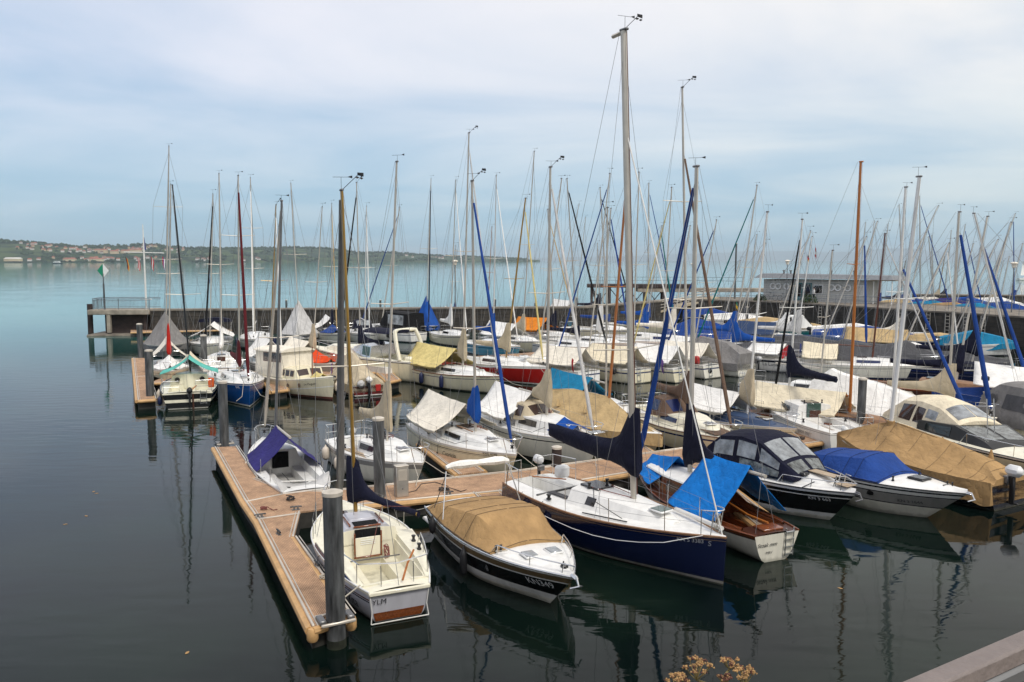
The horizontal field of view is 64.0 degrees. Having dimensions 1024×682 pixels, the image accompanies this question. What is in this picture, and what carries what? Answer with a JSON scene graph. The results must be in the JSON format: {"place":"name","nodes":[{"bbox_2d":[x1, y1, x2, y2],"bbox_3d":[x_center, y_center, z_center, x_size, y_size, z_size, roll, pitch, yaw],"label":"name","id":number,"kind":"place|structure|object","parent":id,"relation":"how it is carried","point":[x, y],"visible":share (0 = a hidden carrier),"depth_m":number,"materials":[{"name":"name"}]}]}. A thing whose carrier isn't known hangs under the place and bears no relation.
{"place":"outdoors","nodes":[
{"label":"outdoors","id":0,"kind":"place"},
{"bbox_2d":[0,242,539,262],"bbox_3d":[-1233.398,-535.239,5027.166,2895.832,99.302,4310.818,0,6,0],"label":"hills","id":1,"kind":"structure","parent":0,"point":[8,250],"depth_m":3834.60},
{"bbox_2d":[0,238,526,262],"bbox_3d":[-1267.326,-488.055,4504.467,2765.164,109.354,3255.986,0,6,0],"label":"wood","id":2,"kind":"object","parent":1,"relation":"on","point":[58,255],"visible":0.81,"depth_m":3757.12,"materials":[{"name":"green plant"}]},
{"bbox_2d":[0,261,1023,681],"bbox_3d":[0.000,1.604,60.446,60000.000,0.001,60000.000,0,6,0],"label":"water","id":3,"kind":"structure","parent":0,"point":[150,561],"depth_m":20.25,"materials":[{"name":"liquid"}]},
{"bbox_2d":[87,308,154,335],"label":"harbour platform","id":4,"kind":"structure","parent":3,"relation":"in","point":[121,322],"depth_m":82.71,"materials":[{"name":"concrete"}]},
{"bbox_2d":[92,297,160,309],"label":"platform railing","id":5,"kind":"object","parent":4,"relation":"on","point":[97,305],"visible":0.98,"depth_m":82.20,"materials":[{"name":"metal"}]},
{"bbox_2d":[136,323,143,357],"bbox_3d":[-26.939,0.649,59.419,0.424,3.901,0.424,-2,6,-18],"label":"mooring pile","id":6,"kind":"object","parent":3,"relation":"in","point":[139,329],"visible":0.64,"depth_m":59.20,"materials":[{"name":"wood"}]},
{"bbox_2d":[131,357,157,408],"bbox_3d":[-22.440,2.509,50.541,1.722,0.932,20.048,-3,6,-25],"label":"floating pontoon","id":7,"kind":"object","parent":3,"relation":"on","point":[142,400],"visible":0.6,"depth_m":45.77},
{"bbox_2d":[144,349,153,395],"bbox_3d":[-18.820,2.338,42.577,0.424,3.830,0.424,1,5,13],"label":"mooring pile","id":8,"kind":"object","parent":3,"relation":"in","point":[149,373],"visible":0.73,"depth_m":42.37,"materials":[{"name":"wood"}]},
{"bbox_2d":[143,143,190,357],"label":"sailboat","id":9,"kind":"object","parent":3,"relation":"on","point":[163,321],"visible":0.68,"depth_m":64.82,"materials":[{"name":"black plastic"}]},
{"bbox_2d":[151,181,189,378],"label":"sailboat","id":10,"kind":"object","parent":3,"relation":"on","point":[161,365],"visible":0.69,"depth_m":50.18,"materials":[{"name":"white plastic"}]},
{"bbox_2d":[160,184,217,409],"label":"sailboat","id":11,"kind":"object","parent":3,"relation":"on","point":[190,389],"visible":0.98,"depth_m":43.78,"materials":[{"name":"white plastic"}]},
{"bbox_2d":[189,189,234,355],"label":"sailboat","id":12,"kind":"object","parent":3,"relation":"on","point":[196,345],"visible":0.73,"depth_m":66.25,"materials":[{"name":"white plastic"}]},
{"bbox_2d":[199,170,243,371],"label":"sailboat","id":13,"kind":"object","parent":3,"relation":"on","point":[226,359],"visible":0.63,"depth_m":54.13,"materials":[{"name":"white plastic"}]},
{"bbox_2d":[217,380,228,446],"bbox_3d":[-10.989,3.422,31.269,0.364,3.880,0.364,-3,6,-25],"label":"mooring pile","id":14,"kind":"object","parent":3,"relation":"in","point":[223,413],"visible":0.69,"depth_m":31.08,"materials":[{"name":"wood"}]},
{"bbox_2d":[207,171,264,406],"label":"sailboat","id":15,"kind":"object","parent":3,"relation":"on","point":[243,385],"visible":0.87,"depth_m":43.36,"materials":[{"name":"blue plastic"}]},
{"bbox_2d":[240,174,269,348],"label":"sailboat","id":16,"kind":"object","parent":3,"relation":"on","point":[253,335],"visible":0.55,"depth_m":69.60,"materials":[{"name":"white plastic"}]},
{"bbox_2d":[243,198,286,370],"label":"sailboat","id":17,"kind":"object","parent":3,"relation":"on","point":[259,342],"visible":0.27,"depth_m":53.80,"materials":[{"name":"white plastic"}]},
{"bbox_2d":[211,445,355,648],"bbox_3d":[-6.470,5.135,23.794,2.624,0.932,17.055,-3,6,-26],"label":"floating pontoon","id":18,"kind":"object","parent":3,"relation":"on","point":[298,573],"visible":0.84,"depth_m":21.67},
{"bbox_2d":[314,609,355,628],"bbox_3d":[-3.459,5.410,16.027,0.700,0.100,0.540,-3,6,-28],"label":"pile bracket","id":19,"kind":"object","parent":18,"relation":"on","point":[322,621],"visible":0.91,"depth_m":15.87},
{"bbox_2d":[247,194,330,493],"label":"sailboat","id":20,"kind":"object","parent":3,"relation":"on","point":[276,462],"visible":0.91,"depth_m":28.36,"materials":[{"name":"white plastic"}]},
{"bbox_2d":[253,345,336,398],"bbox_3d":[-12.001,1.816,46.693,2.712,3.163,7.443,-5,8,-44],"label":"motorboat","id":21,"kind":"object","parent":3,"relation":"on","point":[304,378],"visible":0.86,"depth_m":46.15,"materials":[{"name":"white plastic"}]},
{"bbox_2d":[282,183,318,342],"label":"sailboat","id":22,"kind":"object","parent":3,"relation":"on","point":[302,320],"visible":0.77,"depth_m":73.74,"materials":[{"name":"white plastic"}]},
{"bbox_2d":[284,204,336,371],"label":"sailboat","id":23,"kind":"object","parent":3,"relation":"on","point":[321,358],"visible":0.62,"depth_m":53.56,"materials":[{"name":"white"}]},
{"bbox_2d":[315,203,345,343],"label":"sailboat","id":24,"kind":"object","parent":3,"relation":"on","point":[328,335],"visible":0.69,"depth_m":74.47,"materials":[{"name":"white plastic"}]},
{"bbox_2d":[322,488,346,650],"bbox_3d":[-3.437,4.853,15.914,0.404,4.032,0.404,-3,6,-21],"label":"mooring pile","id":25,"kind":"object","parent":3,"relation":"in","point":[332,499],"visible":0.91,"depth_m":15.72,"materials":[{"name":"metal"}]},
{"bbox_2d":[329,353,384,396],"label":"sailboat","id":26,"kind":"object","parent":3,"relation":"on","point":[361,378],"visible":0.61,"depth_m":45.65,"materials":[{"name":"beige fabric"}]},
{"bbox_2d":[350,202,378,342],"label":"sailboat","id":27,"kind":"object","parent":3,"relation":"on","point":[354,334],"visible":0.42,"depth_m":74.92,"materials":[{"name":"white plastic"}]},
{"bbox_2d":[310,172,430,624],"bbox_3d":[-3.666,1.027,19.376,2.683,10.072,6.090,-2,6,-24],"label":"sailboat","id":28,"kind":"object","parent":3,"relation":"on","point":[387,570],"visible":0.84,"depth_m":19.57,"materials":[{"name":"white plastic"}]},
{"bbox_2d":[316,327,425,381],"bbox_3d":[-9.236,0.884,53.678,10.208,3.654,3.012,3,6,30],"label":"motorboat","id":29,"kind":"object","parent":3,"relation":"on","point":[374,353],"visible":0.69,"depth_m":52.27,"materials":[{"name":"plastic"}]},
{"bbox_2d":[344,176,403,376],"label":"sailboat","id":30,"kind":"object","parent":3,"relation":"on","point":[361,338],"visible":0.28,"depth_m":54.75,"materials":[{"name":"white plastic"}]},
{"bbox_2d":[372,416,385,497],"bbox_3d":[-3.935,4.129,24.342,0.364,3.827,0.364,-2,6,-20],"label":"mooring pile","id":31,"kind":"object","parent":3,"relation":"in","point":[379,486],"visible":0.66,"depth_m":24.14,"materials":[{"name":"metal"}]},
{"bbox_2d":[324,154,457,484],"bbox_3d":[-4.456,-0.567,28.234,2.366,11.513,7.100,-4,7,-36],"label":"sailboat","id":32,"kind":"object","parent":3,"relation":"on","point":[413,458],"visible":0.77,"depth_m":28.05,"materials":[{"name":"white plastic"}]},
{"bbox_2d":[363,204,426,342],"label":"sailboat","id":33,"kind":"object","parent":3,"relation":"on","point":[401,320],"visible":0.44,"depth_m":76.13,"materials":[{"name":"white plastic"}]},
{"bbox_2d":[150,299,674,334],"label":"breakwater wall","id":34,"kind":"structure","parent":3,"relation":"in","point":[377,314],"depth_m":84.88,"materials":[{"name":"stone"}]},
{"bbox_2d":[416,175,439,336],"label":"sailboat","id":35,"kind":"object","parent":3,"relation":"on","point":[430,317],"visible":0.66,"depth_m":82.68,"materials":[{"name":"fabric"}]},
{"bbox_2d":[429,176,470,346],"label":"sailboat","id":36,"kind":"object","parent":3,"relation":"on","point":[436,336],"visible":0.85,"depth_m":73.19,"materials":[{"name":"white plastic"}]},
{"bbox_2d":[416,442,487,476],"bbox_3d":[-2.352,4.554,29.711,1.202,0.932,5.444,-2,6,-22],"label":"floating pontoon","id":37,"kind":"object","parent":3,"relation":"on","point":[439,461],"visible":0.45,"depth_m":28.70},
{"bbox_2d":[404,125,520,392],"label":"sailboat","id":38,"kind":"object","parent":3,"relation":"on","point":[424,355],"visible":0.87,"depth_m":48.17,"materials":[{"name":"white plastic"}]},
{"bbox_2d":[406,168,550,477],"bbox_3d":[-1.476,-0.558,29.802,2.628,11.189,8.252,-3,6,-30],"label":"sailboat","id":39,"kind":"object","parent":3,"relation":"on","point":[437,413],"visible":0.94,"depth_m":29.66,"materials":[{"name":"white plastic"}]},
{"bbox_2d":[442,194,545,384],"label":"sailboat","id":40,"kind":"object","parent":3,"relation":"on","point":[513,371],"visible":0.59,"depth_m":50.72,"materials":[{"name":"red plastic"}]},
{"bbox_2d":[467,172,522,355],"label":"sailboat","id":41,"kind":"object","parent":3,"relation":"on","point":[487,350],"visible":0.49,"depth_m":64.27,"materials":[{"name":"white plastic"}]},
{"bbox_2d":[417,456,582,602],"bbox_3d":[-0.206,4.608,20.159,3.134,2.790,7.526,-3,6,-25],"label":"motorboat","id":42,"kind":"object","parent":3,"relation":"on","point":[518,546],"visible":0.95,"depth_m":19.15,"materials":[{"name":"beige fabric"}]},
{"bbox_2d":[479,148,546,352],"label":"sailboat","id":43,"kind":"object","parent":3,"relation":"on","point":[521,332],"visible":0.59,"depth_m":67.70,"materials":[{"name":"white plastic"}]},
{"bbox_2d":[477,156,604,466],"bbox_3d":[1.352,-1.042,31.247,2.716,11.869,8.227,-3,7,-32],"label":"sailboat","id":44,"kind":"object","parent":3,"relation":"on","point":[526,408],"visible":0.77,"depth_m":31.23,"materials":[{"name":"white plastic"}]},
{"bbox_2d":[514,209,581,339],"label":"sailboat","id":45,"kind":"object","parent":3,"relation":"on","point":[532,332],"visible":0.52,"depth_m":72.32,"materials":[{"name":"orange fabric"}]},
{"bbox_2d":[504,175,599,383],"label":"sailboat","id":46,"kind":"object","parent":3,"relation":"on","point":[570,365],"visible":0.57,"depth_m":50.85,"materials":[{"name":"white plastic"}]},
{"bbox_2d":[527,175,610,351],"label":"sailboat","id":47,"kind":"object","parent":3,"relation":"on","point":[571,343],"visible":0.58,"depth_m":63.20,"materials":[{"name":"white plastic"}]},
{"bbox_2d":[342,432,823,516],"bbox_3d":[7.125,4.488,30.380,28.554,0.932,3.043,-3,6,-28],"label":"floating pontoon","id":48,"kind":"object","parent":3,"relation":"on","point":[423,495],"visible":0.27,"depth_m":26.24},
{"bbox_2d":[393,463,408,497],"bbox_3d":[-3.305,4.160,24.439,0.410,0.945,0.290,-3,6,-26],"label":"service pedestal","id":49,"kind":"object","parent":48,"relation":"on","point":[401,482],"visible":0.98,"depth_m":24.32,"materials":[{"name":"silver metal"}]},
{"bbox_2d":[549,205,626,345],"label":"sailboat","id":50,"kind":"object","parent":3,"relation":"on","point":[609,342],"visible":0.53,"depth_m":66.30,"materials":[{"name":"white plastic"}]},
{"bbox_2d":[551,201,647,417],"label":"sailboat","id":51,"kind":"object","parent":3,"relation":"on","point":[575,381],"visible":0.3,"depth_m":37.72,"materials":[{"name":"blue fabric"}]},
{"bbox_2d":[560,187,639,336],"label":"sailboat","id":52,"kind":"object","parent":3,"relation":"on","point":[623,330],"visible":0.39,"depth_m":78.46,"materials":[{"name":"white plastic"}]},
{"bbox_2d":[559,168,650,383],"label":"sailboat","id":53,"kind":"object","parent":3,"relation":"on","point":[622,358],"visible":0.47,"depth_m":51.52,"materials":[{"name":"white plastic"}]},
{"bbox_2d":[551,188,662,450],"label":"sailboat","id":54,"kind":"object","parent":3,"relation":"on","point":[605,410],"visible":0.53,"depth_m":32.63,"materials":[{"name":"brown fabric"}]},
{"bbox_2d":[502,14,726,585],"bbox_3d":[2.338,-1.127,21.242,3.267,13.993,7.843,-4,7,-36],"label":"sailboat","id":55,"kind":"object","parent":3,"relation":"on","point":[606,519],"visible":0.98,"depth_m":20.66,"materials":[{"name":"plastic"}]},
{"bbox_2d":[591,225,679,338],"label":"sailboat","id":56,"kind":"object","parent":3,"relation":"on","point":[645,317],"visible":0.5,"depth_m":70.84,"materials":[{"name":"white plastic"}]},
{"bbox_2d":[603,180,676,333],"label":"sailboat","id":57,"kind":"object","parent":3,"relation":"on","point":[645,309],"visible":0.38,"depth_m":84.38,"materials":[{"name":"white plastic"}]},
{"bbox_2d":[608,168,689,382],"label":"sailboat","id":58,"kind":"object","parent":3,"relation":"on","point":[675,373],"visible":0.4,"depth_m":51.59,"materials":[{"name":"white plastic"}]},
{"bbox_2d":[609,225,711,344],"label":"sailboat","id":59,"kind":"object","parent":3,"relation":"on","point":[651,340],"visible":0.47,"depth_m":67.61,"materials":[{"name":"white plastic"}]},
{"bbox_2d":[587,284,763,303],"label":"trestle pier","id":60,"kind":"structure","parent":3,"relation":"in","point":[642,287],"depth_m":109.91,"materials":[{"name":"concrete"}]},
{"bbox_2d":[634,184,720,378],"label":"sailboat","id":61,"kind":"object","parent":3,"relation":"on","point":[711,369],"visible":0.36,"depth_m":53.41,"materials":[{"name":"white plastic"}]},
{"bbox_2d":[622,76,742,448],"bbox_3d":[7.138,-2.814,32.689,2.766,15.116,9.323,-2,6,-15],"label":"sailboat","id":62,"kind":"object","parent":3,"relation":"on","point":[668,421],"visible":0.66,"depth_m":32.55,"materials":[{"name":"white plastic"}]},
{"bbox_2d":[667,260,757,340],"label":"sailboat","id":63,"kind":"object","parent":3,"relation":"on","point":[724,334],"visible":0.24,"depth_m":69.58,"materials":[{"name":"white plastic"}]},
{"bbox_2d":[668,216,761,376],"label":"sailboat","id":64,"kind":"object","parent":3,"relation":"on","point":[730,360],"visible":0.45,"depth_m":53.57,"materials":[{"name":"black plastic"}]},
{"bbox_2d":[639,156,798,562],"bbox_3d":[5.418,0.257,23.139,2.751,10.868,6.873,-2,6,-22],"label":"sailboat","id":65,"kind":"object","parent":3,"relation":"on","point":[728,478],"visible":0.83,"depth_m":22.67,"materials":[{"name":"fabric"}]},
{"bbox_2d":[701,313,761,324],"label":"motorboat","id":66,"kind":"object","parent":3,"relation":"on","point":[717,319],"visible":0.31,"depth_m":92.67,"materials":[{"name":"white plastic"}]},
{"bbox_2d":[693,463,780,534],"bbox_3d":[6.480,5.019,24.976,1.098,0.932,7.604,-1,6,-5],"label":"floating pontoon","id":67,"kind":"object","parent":3,"relation":"on","point":[747,520],"visible":0.09,"depth_m":22.69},
{"bbox_2d":[689,239,788,343],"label":"sailboat","id":68,"kind":"object","parent":3,"relation":"on","point":[726,325],"visible":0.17,"depth_m":66.07,"materials":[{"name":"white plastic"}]},
{"bbox_2d":[697,182,800,372],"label":"sailboat","id":69,"kind":"object","parent":3,"relation":"on","point":[769,358],"visible":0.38,"depth_m":57.37,"materials":[{"name":"white plastic"}]},
{"bbox_2d":[694,204,811,439],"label":"sailboat","id":70,"kind":"object","parent":3,"relation":"on","point":[739,399],"visible":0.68,"depth_m":34.37,"materials":[{"name":"white plastic"}]},
{"bbox_2d":[693,429,862,519],"bbox_3d":[8.213,4.160,25.512,3.036,2.636,6.308,-3,6,-29],"label":"motorboat","id":71,"kind":"object","parent":3,"relation":"on","point":[800,480],"visible":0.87,"depth_m":24.36,"materials":[{"name":"black plastic"}]},
{"bbox_2d":[738,253,823,336],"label":"sailboat","id":72,"kind":"object","parent":3,"relation":"on","point":[749,326],"visible":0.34,"depth_m":70.37,"materials":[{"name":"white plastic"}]},
{"bbox_2d":[729,232,839,341],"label":"sailboat","id":73,"kind":"object","parent":3,"relation":"on","point":[798,323],"visible":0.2,"depth_m":65.73,"materials":[{"name":"white plastic"}]},
{"bbox_2d":[737,230,833,357],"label":"sailboat","id":74,"kind":"object","parent":3,"relation":"on","point":[796,345],"visible":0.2,"depth_m":58.78,"materials":[{"name":"grey fabric"}]},
{"bbox_2d":[738,244,876,391],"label":"sailboat","id":75,"kind":"object","parent":3,"relation":"on","point":[799,383],"visible":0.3,"depth_m":42.05,"materials":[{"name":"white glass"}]},
{"bbox_2d":[758,236,867,342],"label":"sailboat","id":76,"kind":"object","parent":3,"relation":"on","point":[800,338],"visible":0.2,"depth_m":61.50,"materials":[{"name":"white plastic"}]},
{"bbox_2d":[769,212,873,448],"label":"sailboat","id":77,"kind":"object","parent":3,"relation":"on","point":[809,419],"visible":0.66,"depth_m":34.43,"materials":[{"name":"white plastic"}]},
{"bbox_2d":[775,218,885,342],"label":"sailboat","id":78,"kind":"object","parent":3,"relation":"on","point":[846,321],"visible":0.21,"depth_m":61.76,"materials":[{"name":"white plastic"}]},
{"bbox_2d":[749,161,935,425],"bbox_3d":[14.555,-1.413,34.166,9.111,12.038,2.543,5,8,42],"label":"sailboat","id":79,"kind":"object","parent":3,"relation":"on","point":[767,395],"visible":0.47,"depth_m":34.85,"materials":[{"name":"fabric"}]},
{"bbox_2d":[674,296,1023,346],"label":"quay wall","id":80,"kind":"structure","parent":3,"relation":"in","point":[1016,317],"depth_m":84.95,"materials":[{"name":"concrete"}]},
{"bbox_2d":[754,270,904,303],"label":"clubhouse","id":81,"kind":"structure","parent":80,"relation":"on","point":[872,287],"depth_m":95.81,"materials":[{"name":"metal"}]},
{"bbox_2d":[857,377,867,423],"bbox_3d":[14.485,3.285,34.016,0.364,3.616,0.364,4,7,31],"label":"mooring pile","id":82,"kind":"object","parent":3,"relation":"in","point":[862,394],"visible":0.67,"depth_m":33.79,"materials":[{"name":"metal"}]},
{"bbox_2d":[782,230,944,379],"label":"sailboat","id":83,"kind":"object","parent":3,"relation":"on","point":[872,365],"visible":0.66,"depth_m":52.32,"materials":[{"name":"white plastic"}]},
{"bbox_2d":[812,205,938,337],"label":"sailboat","id":84,"kind":"object","parent":3,"relation":"on","point":[820,331],"visible":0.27,"depth_m":69.98,"materials":[{"name":"white plastic"}]},
{"bbox_2d":[809,182,963,415],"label":"sailboat","id":85,"kind":"object","parent":3,"relation":"on","point":[876,393],"visible":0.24,"depth_m":35.53,"materials":[{"name":"white plastic"}]},
{"bbox_2d":[819,238,957,360],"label":"sailboat","id":86,"kind":"object","parent":3,"relation":"on","point":[911,349],"visible":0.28,"depth_m":53.35,"materials":[{"name":"fabric"}]},
{"bbox_2d":[837,232,941,344],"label":"sailboat","id":87,"kind":"object","parent":3,"relation":"on","point":[861,333],"visible":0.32,"depth_m":63.65,"materials":[{"name":"beige fabric"}]},
{"bbox_2d":[814,447,975,516],"bbox_3d":[11.258,4.452,25.550,3.036,2.048,6.427,-3,6,-30],"label":"motorboat","id":88,"kind":"object","parent":3,"relation":"on","point":[891,483],"visible":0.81,"depth_m":24.42,"materials":[{"name":"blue plastic"}]},
{"bbox_2d":[886,196,948,301],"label":"sailboat","id":89,"kind":"object","parent":3,"relation":"on","point":[921,256],"visible":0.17,"depth_m":107.64,"materials":[{"name":"white plastic"}]},
{"bbox_2d":[856,204,999,419],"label":"sailboat","id":90,"kind":"object","parent":3,"relation":"on","point":[940,382],"visible":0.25,"depth_m":34.34,"materials":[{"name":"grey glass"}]},
{"bbox_2d":[909,332,947,344],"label":"motorboat","id":91,"kind":"object","parent":3,"relation":"on","point":[920,337],"visible":0.16,"depth_m":67.91,"materials":[{"name":"beige fabric"}]},
{"bbox_2d":[837,166,1023,510],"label":"sailboat","id":92,"kind":"object","parent":3,"relation":"on","point":[989,482],"visible":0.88,"depth_m":26.30,"materials":[{"name":"fabric"}]},
{"bbox_2d":[844,211,1023,394],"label":"sailboat","id":93,"kind":"object","parent":3,"relation":"on","point":[958,355],"visible":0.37,"depth_m":42.02,"materials":[{"name":"white wood"}]},
{"bbox_2d":[860,239,1009,365],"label":"sailboat","id":94,"kind":"object","parent":3,"relation":"on","point":[988,359],"visible":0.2,"depth_m":52.69,"materials":[{"name":"fabric"}]},
{"bbox_2d":[877,217,1023,381],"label":"sailboat","id":95,"kind":"object","parent":3,"relation":"on","point":[970,345],"visible":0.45,"depth_m":50.55,"materials":[{"name":"blue fabric"}]},
{"bbox_2d":[881,395,1023,469],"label":"motorboat","id":96,"kind":"object","parent":3,"relation":"on","point":[964,424],"visible":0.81,"depth_m":29.55,"materials":[{"name":"plastic"}]},
{"bbox_2d":[912,294,1023,303],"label":"mole","id":97,"kind":"object","parent":3,"relation":"in","point":[1017,299],"visible":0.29,"depth_m":124.35,"materials":[{"name":"concrete"}]},
{"bbox_2d":[935,330,1014,355],"bbox_3d":[37.050,0.337,65.787,5.958,2.377,2.506,3,6,26],"label":"motorboat","id":98,"kind":"object","parent":3,"relation":"on","point":[992,345],"visible":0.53,"depth_m":64.57,"materials":[{"name":"fabric"}]},
{"bbox_2d":[932,206,1023,406],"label":"sailboat","id":99,"kind":"object","parent":3,"relation":"on","point":[997,374],"visible":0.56,"depth_m":39.24,"materials":[{"name":"plastic"}]},
{"bbox_2d":[943,211,1017,309],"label":"sailboat","id":100,"kind":"object","parent":3,"relation":"on","point":[979,305],"visible":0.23,"depth_m":98.18,"materials":[{"name":"white plastic"}]},
{"bbox_2d":[978,376,1023,435],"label":"motorboat","id":101,"kind":"object","parent":3,"relation":"on","point":[1008,397],"visible":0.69,"depth_m":33.45,"materials":[{"name":"grey plastic"}]},
{"bbox_2d":[0,0,1023,257],"label":"sky","id":102,"kind":"structure","parent":0,"point":[788,97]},
{"bbox_2d":[681,654,714,681],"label":"dried flower","id":103,"kind":"object","parent":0,"point":[699,662],"visible":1,"depth_m":3.28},
{"bbox_2d":[732,664,757,681],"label":"dried flower","id":104,"kind":"object","parent":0,"point":[747,672],"visible":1,"depth_m":3.23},
{"bbox_2d":[528,248,1023,260],"bbox_3d":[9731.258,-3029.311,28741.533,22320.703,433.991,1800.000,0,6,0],"label":"mountains","id":105,"kind":"structure","parent":0,"point":[788,255],"depth_m":28291.32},
{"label":"quay","id":106,"kind":"structure","parent":0,"visible":0},
{"bbox_2d":[904,630,1023,681],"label":"quay edge","id":107,"kind":"object","parent":106,"relation":"on","point":[1002,660],"visible":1,"depth_m":2.08,"materials":[{"name":"concrete"}]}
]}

